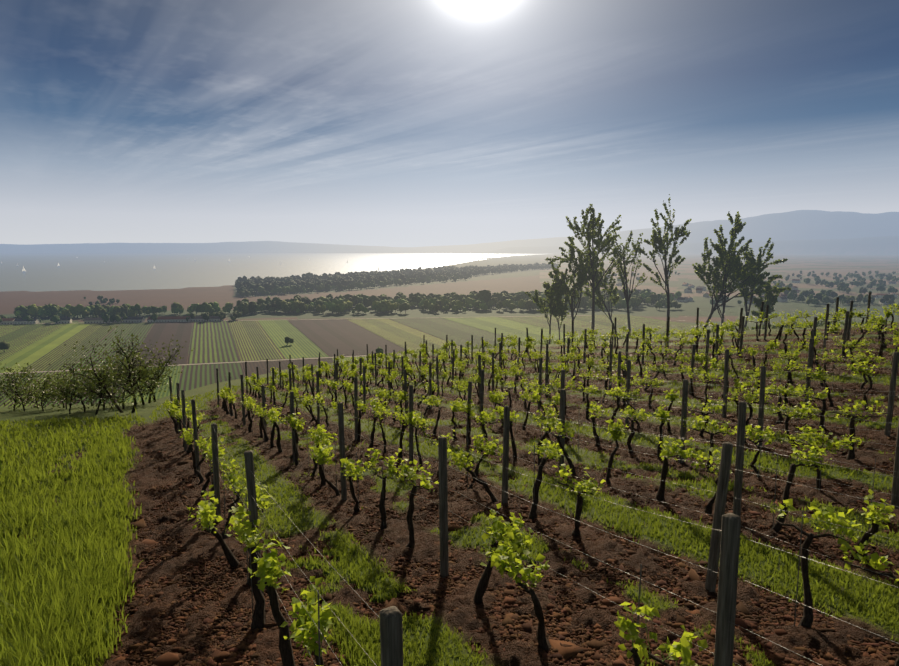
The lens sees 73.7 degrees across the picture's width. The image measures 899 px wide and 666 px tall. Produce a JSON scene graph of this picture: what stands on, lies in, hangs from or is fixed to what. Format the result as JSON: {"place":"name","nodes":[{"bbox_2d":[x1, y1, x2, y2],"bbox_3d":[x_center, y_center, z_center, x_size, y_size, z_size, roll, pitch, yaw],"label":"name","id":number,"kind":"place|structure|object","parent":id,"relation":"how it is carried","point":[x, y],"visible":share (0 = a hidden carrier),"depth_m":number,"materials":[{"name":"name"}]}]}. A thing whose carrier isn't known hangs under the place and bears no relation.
{"place":"outdoors","nodes":[
{"label":"outdoors","id":0,"kind":"place"},
{"bbox_2d":[0,353,415,373],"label":"track","id":1,"kind":"structure","parent":0,"point":[207,363],"depth_m":477.11,"materials":[{"name":"beige soil"}]},
{"bbox_2d":[0,253,541,291],"bbox_3d":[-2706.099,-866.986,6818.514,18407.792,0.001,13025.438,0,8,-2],"label":"lake","id":2,"kind":"structure","parent":0,"point":[113,272],"depth_m":3086.01,"materials":[{"name":"liquid"}]},
{"bbox_2d":[1,257,460,271],"bbox_3d":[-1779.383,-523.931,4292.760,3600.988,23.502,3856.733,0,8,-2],"label":"sailboats","id":3,"kind":"object","parent":2,"relation":"on","point":[23,270],"visible":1,"depth_m":3132.19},
{"bbox_2d":[37,315,591,323],"bbox_3d":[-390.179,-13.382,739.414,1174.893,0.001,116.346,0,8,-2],"label":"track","id":4,"kind":"structure","parent":0,"point":[366,318],"depth_m":778.16,"materials":[{"name":"beige soil"}]},
{"bbox_2d":[0,314,728,406],"bbox_3d":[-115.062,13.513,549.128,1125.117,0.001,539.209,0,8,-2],"label":"fields","id":5,"kind":"structure","parent":0,"point":[212,342],"depth_m":599.05,"materials":[{"name":"green plant"}]},
{"bbox_2d":[0,210,898,665],"bbox_3d":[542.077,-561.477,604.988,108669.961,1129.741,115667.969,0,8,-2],"label":"terrain","id":6,"kind":"structure","parent":0,"point":[806,242],"depth_m":15.39,"materials":[{"name":"brown soil"}]},
{"bbox_2d":[0,269,897,324],"bbox_3d":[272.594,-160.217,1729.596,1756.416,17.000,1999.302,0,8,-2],"label":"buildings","id":7,"kind":"structure","parent":6,"relation":"on","point":[212,318],"depth_m":743.36,"materials":[{"name":"white"}]},
{"bbox_2d":[0,320,898,665],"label":"grass","id":8,"kind":"structure","parent":6,"relation":"on","point":[60,586],"depth_m":9.27,"materials":[{"name":"green plant"}]},
{"bbox_2d":[0,262,898,355],"bbox_3d":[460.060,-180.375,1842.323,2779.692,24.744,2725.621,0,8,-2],"label":"trees","id":9,"kind":"object","parent":6,"relation":"on","point":[485,300],"visible":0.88,"depth_m":953.88,"materials":[{"name":"green plant"}]},
{"bbox_2d":[17,350,898,665],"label":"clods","id":10,"kind":"object","parent":6,"relation":"on","point":[563,650],"visible":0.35,"depth_m":7.35,"materials":[{"name":"brown soil"}]},
{"bbox_2d":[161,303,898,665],"bbox_3d":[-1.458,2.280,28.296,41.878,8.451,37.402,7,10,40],"label":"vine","id":11,"kind":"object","parent":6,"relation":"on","point":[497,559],"depth_m":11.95,"materials":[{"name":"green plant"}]},
{"bbox_2d":[168,326,897,665],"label":"shoots","id":12,"kind":"object","parent":11,"relation":"attached to","point":[581,490],"visible":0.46,"depth_m":10.98,"materials":[{"name":"green plant"}]},
{"bbox_2d":[169,292,898,665],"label":"posts","id":13,"kind":"object","parent":6,"relation":"on","point":[725,542],"visible":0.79,"depth_m":10.61,"materials":[{"name":"grey wood"}]},
{"bbox_2d":[173,293,898,665],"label":"wires","id":14,"kind":"object","parent":13,"relation":"attached to","point":[627,443],"visible":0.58,"depth_m":10.26,"materials":[{"name":"grey metal"}]},
{"bbox_2d":[174,301,894,665],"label":"stakes","id":15,"kind":"object","parent":6,"relation":"on","point":[534,463],"visible":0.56,"depth_m":12.57,"materials":[{"name":"grey"}]},
{"bbox_2d":[0,0,898,246],"label":"sky","id":16,"kind":"structure","parent":0,"point":[389,123],"materials":[{"name":"blue"}]}
]}

